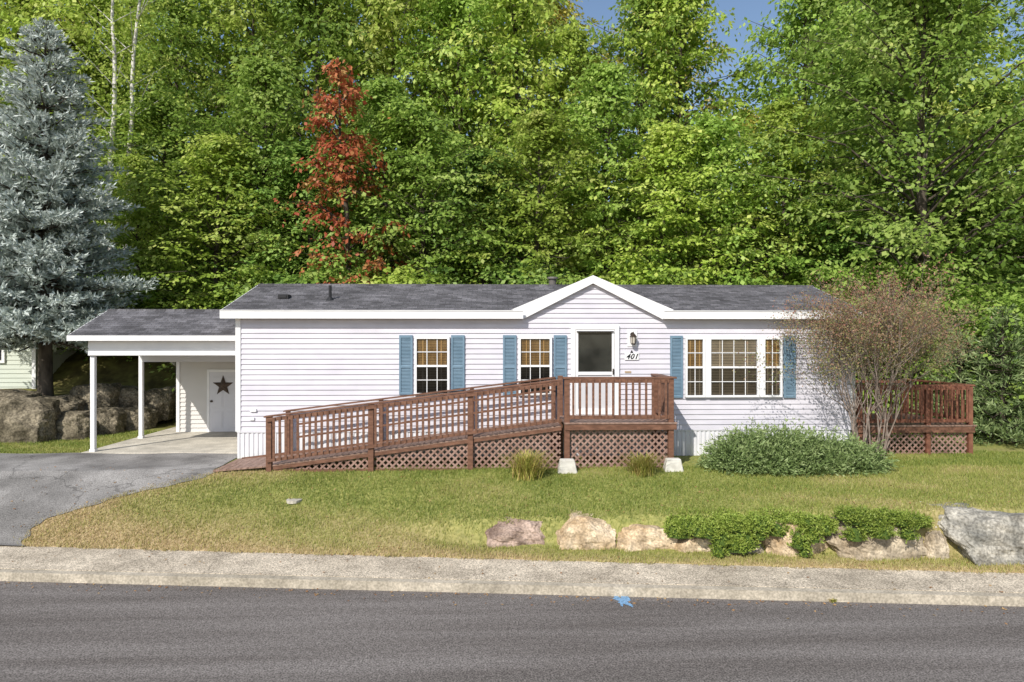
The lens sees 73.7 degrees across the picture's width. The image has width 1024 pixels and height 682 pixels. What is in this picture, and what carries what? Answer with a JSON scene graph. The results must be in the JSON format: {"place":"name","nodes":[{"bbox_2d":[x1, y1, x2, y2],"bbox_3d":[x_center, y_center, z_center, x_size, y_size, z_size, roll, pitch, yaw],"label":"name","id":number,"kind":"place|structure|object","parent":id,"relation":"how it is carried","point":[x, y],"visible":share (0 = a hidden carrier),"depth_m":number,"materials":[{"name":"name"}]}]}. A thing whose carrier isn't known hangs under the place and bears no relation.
{"place":"outdoors","nodes":[
{"label":"outdoors","id":0,"kind":"place"},
{"bbox_2d":[0,453,236,545],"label":"driveway","id":1,"kind":"structure","parent":0,"point":[61,483],"depth_m":13.34,"materials":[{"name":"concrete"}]},
{"bbox_2d":[0,581,1023,681],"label":"road","id":2,"kind":"structure","parent":0,"point":[55,632],"depth_m":8.26,"materials":[{"name":"asphalt"}]},
{"bbox_2d":[7,466,1013,624],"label":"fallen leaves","id":3,"kind":"object","parent":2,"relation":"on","point":[507,547],"visible":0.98,"depth_m":10.66,"materials":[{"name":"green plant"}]},
{"bbox_2d":[0,569,1023,606],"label":"kerb","id":4,"kind":"structure","parent":2,"relation":"on","point":[639,590],"depth_m":9.72,"materials":[{"name":"concrete"}]},
{"bbox_2d":[0,198,1023,573],"bbox_3d":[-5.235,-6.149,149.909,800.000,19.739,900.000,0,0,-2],"label":"ground","id":5,"kind":"structure","parent":0,"point":[72,370],"depth_m":12.15,"materials":[{"name":"plant"}]},
{"bbox_2d":[0,389,41,396],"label":"boulder","id":6,"kind":"object","parent":5,"relation":"on","point":[16,392],"visible":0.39,"depth_m":18.92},
{"bbox_2d":[0,396,60,442],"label":"boulder","id":7,"kind":"object","parent":5,"relation":"on","point":[28,419],"visible":0.81,"depth_m":17.51,"materials":[{"name":"stone"}]},
{"bbox_2d":[0,277,91,388],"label":"neighbour house","id":8,"kind":"structure","parent":5,"relation":"on","point":[18,369],"depth_m":21.75,"materials":[{"name":"white"}]},
{"bbox_2d":[0,0,120,257],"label":"leafy tree","id":9,"kind":"object","parent":5,"relation":"on","point":[17,11],"visible":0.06,"depth_m":32.16,"materials":[{"name":"green plant"}]},
{"bbox_2d":[37,395,84,411],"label":"boulder","id":10,"kind":"object","parent":5,"relation":"on","point":[72,402],"visible":0.36,"depth_m":19.29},
{"bbox_2d":[55,410,98,439],"bbox_3d":[-11.960,2.370,18.500,1.327,0.952,1.100,0,0,-3],"label":"boulder","id":11,"kind":"object","parent":5,"relation":"on","point":[73,425],"visible":0.35,"depth_m":18.08,"materials":[{"name":"stone"}]},
{"bbox_2d":[0,16,160,395],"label":"spruce tree","id":12,"kind":"object","parent":5,"relation":"on","point":[57,238],"visible":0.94,"depth_m":19.41,"materials":[{"name":"grey plant"}]},
{"bbox_2d":[0,24,175,275],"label":"leafy tree","id":13,"kind":"object","parent":5,"relation":"on","point":[78,39],"visible":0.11,"depth_m":28.42,"materials":[{"name":"green plant"}]},
{"bbox_2d":[69,383,121,410],"bbox_3d":[-12.404,1.728,20.200,1.295,0.968,1.100,0,0,-4],"label":"boulder","id":14,"kind":"object","parent":5,"relation":"on","point":[108,395],"visible":0.47,"depth_m":19.95,"materials":[{"name":"stone"}]},
{"bbox_2d":[0,0,211,275],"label":"leafy tree","id":15,"kind":"object","parent":5,"relation":"on","point":[57,12],"visible":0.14,"depth_m":29.85,"materials":[{"name":"green plant"}]},
{"bbox_2d":[97,407,126,434],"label":"boulder","id":16,"kind":"object","parent":5,"relation":"on","point":[111,420],"visible":0.44,"depth_m":19.09,"materials":[{"name":"stone"}]},
{"bbox_2d":[59,270,185,361],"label":"sapling","id":17,"kind":"object","parent":5,"relation":"on","point":[143,298],"visible":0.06,"depth_m":23.25,"materials":[{"name":"green plant"}]},
{"bbox_2d":[57,0,194,301],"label":"birch tree","id":18,"kind":"object","parent":5,"relation":"on","point":[114,77],"visible":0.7,"depth_m":24.52,"materials":[{"name":"green plant"}]},
{"bbox_2d":[118,385,144,407],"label":"boulder","id":19,"kind":"object","parent":5,"relation":"on","point":[128,396],"visible":0.34,"depth_m":20.66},
{"bbox_2d":[124,406,157,430],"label":"boulder","id":20,"kind":"object","parent":5,"relation":"on","point":[150,419],"visible":0.42,"depth_m":19.98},
{"bbox_2d":[68,0,215,268],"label":"birch tree","id":21,"kind":"object","parent":5,"relation":"on","point":[131,85],"visible":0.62,"depth_m":25.35,"materials":[{"name":"green plant"}]},
{"bbox_2d":[84,153,204,356],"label":"leafy tree","id":22,"kind":"object","parent":5,"relation":"on","point":[137,163],"visible":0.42,"depth_m":23.26,"materials":[{"name":"green plant"}]},
{"bbox_2d":[81,427,236,453],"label":"carport slab","id":23,"kind":"structure","parent":5,"relation":"on","point":[170,440],"depth_m":16.92,"materials":[{"name":"concrete"}]},
{"bbox_2d":[67,309,234,451],"bbox_3d":[-8.213,0.929,18.237,3.995,3.462,5.375,0,0,-2],"label":"carport","id":24,"kind":"object","parent":23,"relation":"on","point":[172,336],"visible":0.73,"depth_m":15.85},
{"bbox_2d":[176,362,234,431],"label":"storage shed","id":25,"kind":"structure","parent":23,"relation":"on","point":[202,405],"depth_m":19.28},
{"bbox_2d":[210,372,234,431],"bbox_3d":[-8.109,1.718,19.281,0.860,1.685,0.085,0,0,-2],"label":"door","id":26,"kind":"structure","parent":25,"relation":"in","point":[222,404],"depth_m":19.28,"materials":[{"name":"grey"}]},
{"bbox_2d":[144,385,175,421],"bbox_3d":[-11.101,1.993,21.400,1.011,1.157,1.100,0,0,-5],"label":"boulder","id":27,"kind":"object","parent":5,"relation":"on","point":[162,401],"visible":0.64,"depth_m":21.13,"materials":[{"name":"stone"}]},
{"bbox_2d":[85,88,255,307],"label":"leafy tree","id":28,"kind":"object","parent":5,"relation":"on","point":[180,118],"visible":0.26,"depth_m":25.26,"materials":[{"name":"green plant"}]},
{"bbox_2d":[84,0,260,290],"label":"leafy tree","id":29,"kind":"object","parent":5,"relation":"on","point":[199,21],"visible":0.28,"depth_m":29.57,"materials":[{"name":"green plant"}]},
{"bbox_2d":[131,287,228,364],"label":"sapling","id":30,"kind":"object","parent":5,"relation":"on","point":[201,293],"visible":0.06,"depth_m":23.09,"materials":[{"name":"green plant"}]},
{"bbox_2d":[101,132,312,365],"bbox_3d":[-10.408,-2.957,23.802,7.397,8.700,8.087,0,0,-26],"label":"leafy tree","id":31,"kind":"object","parent":5,"relation":"on","point":[217,156],"visible":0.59,"depth_m":22.96,"materials":[{"name":"green plant"}]},
{"bbox_2d":[127,264,291,391],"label":"sapling","id":32,"kind":"object","parent":5,"relation":"on","point":[243,274],"visible":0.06,"depth_m":22.98,"materials":[{"name":"green plant"}]},
{"bbox_2d":[94,0,328,200],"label":"leafy tree","id":33,"kind":"object","parent":5,"relation":"on","point":[227,11],"visible":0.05,"depth_m":36.72,"materials":[{"name":"green plant"}]},
{"bbox_2d":[138,0,354,262],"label":"leafy tree","id":34,"kind":"object","parent":5,"relation":"on","point":[232,23],"visible":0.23,"depth_m":29.96,"materials":[{"name":"green plant"}]},
{"bbox_2d":[148,54,359,306],"bbox_3d":[-8.920,-4.596,25.521,6.593,12.026,7.334,0,0,10],"label":"leafy tree","id":35,"kind":"object","parent":5,"relation":"on","point":[263,70],"visible":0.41,"depth_m":24.48,"materials":[{"name":"green plant"}]},
{"bbox_2d":[209,271,335,308],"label":"sapling","id":36,"kind":"object","parent":5,"relation":"on","point":[246,286],"visible":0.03,"depth_m":21.71,"materials":[{"name":"green plant"}]},
{"bbox_2d":[186,0,374,221],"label":"leafy tree","id":37,"kind":"object","parent":5,"relation":"on","point":[285,63],"visible":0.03,"depth_m":37.78,"materials":[{"name":"green plant"}]},
{"bbox_2d":[190,137,386,300],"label":"leafy tree","id":38,"kind":"object","parent":5,"relation":"on","point":[298,149],"visible":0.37,"depth_m":23.94,"materials":[{"name":"green plant"}]},
{"bbox_2d":[174,0,416,282],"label":"leafy tree","id":39,"kind":"object","parent":5,"relation":"on","point":[299,7],"visible":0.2,"depth_m":29.34,"materials":[{"name":"green plant"}]},
{"bbox_2d":[260,251,409,283],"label":"sapling","id":40,"kind":"object","parent":5,"relation":"on","point":[313,270],"visible":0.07,"depth_m":21.76,"materials":[{"name":"green plant"}]},
{"bbox_2d":[273,58,419,283],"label":"red maple","id":41,"kind":"object","parent":5,"relation":"on","point":[338,75],"visible":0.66,"depth_m":22.50,"materials":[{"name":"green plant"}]},
{"bbox_2d":[300,0,448,244],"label":"leafy tree","id":42,"kind":"object","parent":5,"relation":"on","point":[396,74],"visible":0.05,"depth_m":36.85,"materials":[{"name":"green plant"}]},
{"bbox_2d":[272,73,479,283],"bbox_3d":[-4.998,-4.018,24.742,7.112,11.278,6.393,0,0,-44],"label":"leafy tree","id":43,"kind":"object","parent":5,"relation":"on","point":[380,92],"visible":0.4,"depth_m":24.10,"materials":[{"name":"green plant"}]},
{"bbox_2d":[213,377,561,471],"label":"wheelchair ramp","id":44,"kind":"structure","parent":5,"relation":"on","point":[372,448],"depth_m":13.76,"materials":[{"name":"brown wood"}]},
{"bbox_2d":[338,263,443,283],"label":"sapling","id":45,"kind":"object","parent":5,"relation":"on","point":[397,278],"visible":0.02,"depth_m":21.19,"materials":[{"name":"green plant"}]},
{"bbox_2d":[271,0,515,276],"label":"leafy tree","id":46,"kind":"object","parent":5,"relation":"on","point":[386,30],"visible":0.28,"depth_m":29.59,"materials":[{"name":"green plant"}]},
{"bbox_2d":[306,99,528,283],"bbox_3d":[-3.263,-2.963,24.174,8.851,10.786,8.096,0,0,-7],"label":"leafy tree","id":47,"kind":"object","parent":5,"relation":"on","point":[423,118],"visible":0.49,"depth_m":23.10,"materials":[{"name":"green plant"}]},
{"bbox_2d":[363,0,506,241],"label":"leafy tree","id":48,"kind":"object","parent":5,"relation":"on","point":[431,68],"visible":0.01,"depth_m":37.98,"materials":[{"name":"green plant"}]},
{"bbox_2d":[361,0,568,283],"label":"leafy tree","id":49,"kind":"object","parent":5,"relation":"on","point":[460,11],"visible":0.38,"depth_m":29.26,"materials":[{"name":"green plant"}]},
{"bbox_2d":[371,144,587,283],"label":"leafy tree","id":50,"kind":"object","parent":5,"relation":"on","point":[475,160],"visible":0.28,"depth_m":23.53,"materials":[{"name":"green plant"}]},
{"bbox_2d":[405,0,592,225],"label":"leafy tree","id":51,"kind":"object","parent":5,"relation":"on","point":[555,8],"visible":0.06,"depth_m":36.16,"materials":[{"name":"green plant"}]},
{"bbox_2d":[485,516,544,547],"bbox_3d":[0.179,3.294,11.722,1.304,0.591,0.900,0,0,-3],"label":"rock","id":52,"kind":"object","parent":5,"relation":"on","point":[518,532],"visible":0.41,"depth_m":11.37,"materials":[{"name":"stone"}]},
{"bbox_2d":[453,259,579,283],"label":"sapling","id":53,"kind":"object","parent":5,"relation":"on","point":[519,279],"visible":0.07,"depth_m":21.63,"materials":[{"name":"green plant"}]},
{"bbox_2d":[415,0,618,283],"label":"leafy tree","id":54,"kind":"object","parent":5,"relation":"on","point":[532,13],"visible":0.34,"depth_m":29.48,"materials":[{"name":"green plant"}]},
{"bbox_2d":[498,448,557,480],"bbox_3d":[0.275,2.414,13.308,1.450,0.545,1.618,0,0,43],"label":"grass clump","id":55,"kind":"object","parent":5,"relation":"on","point":[528,468],"visible":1,"depth_m":13.20,"materials":[{"name":"green plant"}]},
{"bbox_2d":[434,108,637,283],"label":"leafy tree","id":56,"kind":"object","parent":5,"relation":"on","point":[542,128],"visible":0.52,"depth_m":23.25,"materials":[{"name":"green plant"}]},
{"bbox_2d":[220,275,864,458],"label":"manufactured house","id":57,"kind":"structure","parent":5,"relation":"on","point":[297,346],"depth_m":15.32,"materials":[{"name":"plastic"}]},
{"bbox_2d":[414,337,449,394],"bbox_3d":[-1.779,0.554,15.200,0.777,1.304,0.095,0,0,-2],"label":"window","id":58,"kind":"structure","parent":57,"relation":"in","point":[431,354],"depth_m":15.19,"materials":[{"name":"grey"}]},
{"bbox_2d":[518,337,551,394],"bbox_3d":[0.517,0.557,15.280,0.748,1.310,0.095,0,0,-2],"label":"window","id":59,"kind":"structure","parent":57,"relation":"in","point":[534,353],"depth_m":15.27,"materials":[{"name":"grey"}]},
{"bbox_2d":[576,330,613,413],"bbox_3d":[1.865,0.694,15.306,0.870,1.892,0.084,0,0,-2],"label":"door","id":60,"kind":"structure","parent":57,"relation":"in","point":[594,348],"depth_m":15.34,"materials":[{"name":"grey"}]},
{"bbox_2d":[684,337,782,396],"bbox_3d":[5.006,0.592,15.437,2.214,1.357,0.095,0,0,-2],"label":"window","id":61,"kind":"structure","parent":57,"relation":"in","point":[710,362],"depth_m":15.42,"materials":[{"name":"grey"}]},
{"bbox_2d":[477,0,614,254],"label":"leafy tree","id":62,"kind":"object","parent":5,"relation":"on","point":[564,13],"visible":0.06,"depth_m":38.54,"materials":[{"name":"green plant"}]},
{"bbox_2d":[488,21,637,277],"bbox_3d":[2.402,-7.567,31.308,7.802,13.595,7.013,0,0,2],"label":"leafy tree","id":63,"kind":"object","parent":5,"relation":"on","point":[579,46],"visible":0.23,"depth_m":30.62,"materials":[{"name":"green plant"}]},
{"bbox_2d":[555,509,616,549],"bbox_3d":[1.234,3.283,11.526,1.040,0.733,0.800,0,0,-1],"label":"rock","id":64,"kind":"object","parent":5,"relation":"on","point":[580,532],"visible":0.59,"depth_m":11.19,"materials":[{"name":"stone"}]},
{"bbox_2d":[515,60,704,284],"bbox_3d":[3.783,-4.313,24.992,7.337,12.035,6.595,0,0,-35],"label":"leafy tree","id":65,"kind":"object","parent":5,"relation":"on","point":[606,78],"visible":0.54,"depth_m":24.27,"materials":[{"name":"green plant"}]},
{"bbox_2d":[558,374,676,468],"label":"entry deck","id":66,"kind":"structure","parent":5,"relation":"on","point":[660,421],"depth_m":13.90,"materials":[{"name":"brown wood"}]},
{"bbox_2d":[610,449,669,476],"bbox_3d":[2.581,2.427,13.385,1.408,0.436,1.368,0,0,-2],"label":"grass clump","id":67,"kind":"object","parent":5,"relation":"on","point":[641,467],"visible":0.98,"depth_m":13.37,"materials":[{"name":"green plant"}]},
{"bbox_2d":[583,254,708,284],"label":"sapling","id":68,"kind":"object","parent":5,"relation":"on","point":[632,279],"visible":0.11,"depth_m":22.35,"materials":[{"name":"green plant"}]},
{"bbox_2d":[550,0,742,271],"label":"leafy tree","id":69,"kind":"object","parent":5,"relation":"on","point":[627,25],"visible":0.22,"depth_m":29.94,"materials":[{"name":"green plant"}]},
{"bbox_2d":[616,524,677,551],"bbox_3d":[2.212,3.343,11.465,1.107,0.642,0.800,0,0,-1],"label":"rock","id":70,"kind":"object","parent":5,"relation":"on","point":[632,537],"visible":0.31,"depth_m":11.14,"materials":[{"name":"stone"}]},
{"bbox_2d":[557,118,782,284],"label":"leafy tree","id":71,"kind":"object","parent":5,"relation":"on","point":[654,155],"visible":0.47,"depth_m":23.09,"materials":[{"name":"green plant"}]},
{"bbox_2d":[592,3,751,237],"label":"leafy tree","id":72,"kind":"object","parent":5,"relation":"on","point":[692,78],"visible":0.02,"depth_m":37.39,"materials":[{"name":"green plant"}]},
{"bbox_2d":[607,0,772,283],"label":"leafy tree","id":73,"kind":"object","parent":5,"relation":"on","point":[674,6],"visible":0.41,"depth_m":29.37,"materials":[{"name":"green plant"}]},
{"bbox_2d":[674,535,711,552],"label":"rock","id":74,"kind":"object","parent":5,"relation":"on","point":[693,544],"visible":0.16,"depth_m":11.04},
{"bbox_2d":[660,503,794,557],"bbox_3d":[3.543,3.061,11.323,2.324,0.712,1.378,0,0,-2],"label":"creeping mat","id":75,"kind":"object","parent":74,"relation":"on","point":[748,532],"visible":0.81,"depth_m":10.89,"materials":[{"name":"green"}]},
{"bbox_2d":[640,263,745,284],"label":"sapling","id":76,"kind":"object","parent":5,"relation":"on","point":[685,274],"visible":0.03,"depth_m":22.04,"materials":[{"name":"green plant"}]},
{"bbox_2d":[603,111,837,284],"bbox_3d":[7.566,-3.299,25.092,9.113,9.888,9.149,0,0,-40],"label":"leafy tree","id":77,"kind":"object","parent":5,"relation":"on","point":[720,129],"visible":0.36,"depth_m":23.90,"materials":[{"name":"green plant"}]},
{"bbox_2d":[666,93,904,288],"bbox_3d":[10.386,-3.782,25.666,8.221,10.640,7.561,0,0,33],"label":"leafy tree","id":78,"kind":"object","parent":5,"relation":"on","point":[777,114],"visible":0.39,"depth_m":24.83,"materials":[{"name":"green plant"}]},
{"bbox_2d":[762,522,828,556],"bbox_3d":[4.598,3.292,11.158,1.108,0.748,0.700,0,0,-5],"label":"rock","id":79,"kind":"object","parent":5,"relation":"on","point":[774,544],"visible":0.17,"depth_m":10.89,"materials":[{"name":"stone"}]},
{"bbox_2d":[782,505,839,557],"bbox_3d":[4.801,3.052,11.184,1.024,0.687,1.288,0,0,-2],"label":"creeping mat","id":80,"kind":"object","parent":79,"relation":"on","point":[815,526],"visible":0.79,"depth_m":10.76,"materials":[{"name":"green"}]},
{"bbox_2d":[693,414,904,478],"bbox_3d":[5.784,2.248,14.057,4.269,1.459,2.233,0,0,-2],"label":"juniper bush","id":81,"kind":"object","parent":5,"relation":"on","point":[778,451],"visible":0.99,"depth_m":13.57,"materials":[{"name":"green plant"}]},
{"bbox_2d":[695,0,914,282],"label":"leafy tree","id":82,"kind":"object","parent":5,"relation":"on","point":[790,36],"visible":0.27,"depth_m":29.48,"materials":[{"name":"green plant"}]},
{"bbox_2d":[744,0,899,258],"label":"leafy tree","id":83,"kind":"object","parent":5,"relation":"on","point":[816,18],"visible":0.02,"depth_m":37.93,"materials":[{"name":"green plant"}]},
{"bbox_2d":[759,172,914,383],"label":"leafy tree","id":84,"kind":"object","parent":5,"relation":"on","point":[833,247],"visible":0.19,"depth_m":23.68,"materials":[{"name":"green plant"}]},
{"bbox_2d":[755,260,945,412],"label":"sapling","id":85,"kind":"object","parent":5,"relation":"on","point":[828,275],"visible":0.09,"depth_m":21.51,"materials":[{"name":"green plant"}]},
{"bbox_2d":[700,0,1023,376],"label":"broadleaf tree","id":86,"kind":"object","parent":5,"relation":"on","point":[946,40],"visible":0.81,"depth_m":21.56,"materials":[{"name":"green plant"}]},
{"bbox_2d":[732,252,998,455],"bbox_3d":[7.332,0.443,14.525,4.855,4.428,4.582,0,0,26],"label":"bare bush","id":87,"kind":"object","parent":5,"relation":"on","point":[879,328],"visible":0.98,"depth_m":14.41,"materials":[{"name":"brown plant"}]},
{"bbox_2d":[824,517,927,560],"bbox_3d":[5.930,3.245,11.025,1.896,0.806,0.750,0,0,-5],"label":"rock","id":88,"kind":"object","parent":5,"relation":"on","point":[896,547],"visible":0.3,"depth_m":10.70,"materials":[{"name":"stone"}]},
{"bbox_2d":[830,502,934,542],"bbox_3d":[5.973,2.849,11.160,1.803,0.569,1.514,0,0,-2],"label":"creeping mat","id":89,"kind":"object","parent":88,"relation":"on","point":[865,519],"visible":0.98,"depth_m":10.65,"materials":[{"name":"green"}]},
{"bbox_2d":[754,0,1007,275],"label":"leafy tree","id":90,"kind":"object","parent":5,"relation":"on","point":[904,43],"visible":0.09,"depth_m":29.30,"materials":[{"name":"green plant"}]},
{"bbox_2d":[820,272,960,412],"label":"sapling","id":91,"kind":"object","parent":5,"relation":"on","point":[870,289],"visible":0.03,"depth_m":21.70,"materials":[{"name":"green plant"}]},
{"bbox_2d":[855,378,976,454],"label":"side deck","id":92,"kind":"structure","parent":5,"relation":"on","point":[907,424],"depth_m":15.59,"materials":[{"name":"red wood"}]},
{"bbox_2d":[817,1,1023,288],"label":"leafy tree","id":93,"kind":"object","parent":5,"relation":"on","point":[972,87],"visible":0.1,"depth_m":29.46,"materials":[{"name":"green plant"}]},
{"bbox_2d":[848,253,1023,413],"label":"sapling","id":94,"kind":"object","parent":5,"relation":"on","point":[948,275],"visible":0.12,"depth_m":20.87,"materials":[{"name":"green plant"}]},
{"bbox_2d":[924,530,949,559],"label":"rock","id":95,"kind":"object","parent":5,"relation":"on","point":[935,543],"visible":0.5,"depth_m":10.72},
{"bbox_2d":[866,285,1015,433],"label":"sapling","id":96,"kind":"object","parent":5,"relation":"on","point":[958,297],"visible":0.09,"depth_m":20.04,"materials":[{"name":"green plant"}]},
{"bbox_2d":[880,0,1023,250],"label":"leafy tree","id":97,"kind":"object","parent":5,"relation":"on","point":[1016,24],"visible":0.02,"depth_m":37.13,"materials":[{"name":"green plant"}]},
{"bbox_2d":[881,265,1023,367],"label":"sapling","id":98,"kind":"object","parent":5,"relation":"on","point":[993,277],"visible":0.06,"depth_m":21.34,"materials":[{"name":"green plant"}]},
{"bbox_2d":[895,184,1023,337],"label":"leafy tree","id":99,"kind":"object","parent":5,"relation":"on","point":[961,217],"visible":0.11,"depth_m":23.63,"materials":[{"name":"green plant"}]},
{"bbox_2d":[895,80,1023,279],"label":"leafy tree","id":100,"kind":"object","parent":5,"relation":"on","point":[1010,97],"visible":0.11,"depth_m":29.70,"materials":[{"name":"green plant"}]},
{"bbox_2d":[898,329,1023,442],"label":"pine tree","id":101,"kind":"object","parent":5,"relation":"on","point":[959,370],"visible":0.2,"depth_m":18.61,"materials":[{"name":"green plant"}]},
{"bbox_2d":[909,286,1023,440],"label":"sapling","id":102,"kind":"object","parent":5,"relation":"on","point":[1015,298],"visible":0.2,"depth_m":18.15,"materials":[{"name":"green plant"}]},
{"bbox_2d":[927,106,1023,307],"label":"leafy tree","id":103,"kind":"object","parent":5,"relation":"on","point":[1021,125],"visible":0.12,"depth_m":23.23,"materials":[{"name":"green plant"}]},
{"bbox_2d":[929,502,1023,565],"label":"rock","id":104,"kind":"object","parent":5,"relation":"on","point":[978,537],"visible":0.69,"depth_m":10.52,"materials":[{"name":"stone"}]},
{"bbox_2d":[933,303,1023,447],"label":"pine tree","id":105,"kind":"object","parent":5,"relation":"on","point":[1002,414],"visible":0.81,"depth_m":17.36,"materials":[{"name":"green plant"}]},
{"bbox_2d":[958,2,1023,224],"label":"leafy tree","id":106,"kind":"object","parent":5,"relation":"on","point":[1019,49],"visible":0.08,"depth_m":31.88,"materials":[{"name":"green plant"}]},
{"bbox_2d":[0,545,1023,592],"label":"sidewalk","id":107,"kind":"structure","parent":0,"point":[175,561],"depth_m":10.30,"materials":[{"name":"concrete"}]},
{"bbox_2d":[0,0,1023,204],"label":"sky","id":108,"kind":"structure","parent":0,"point":[750,9],"materials":[{"name":"blue"}]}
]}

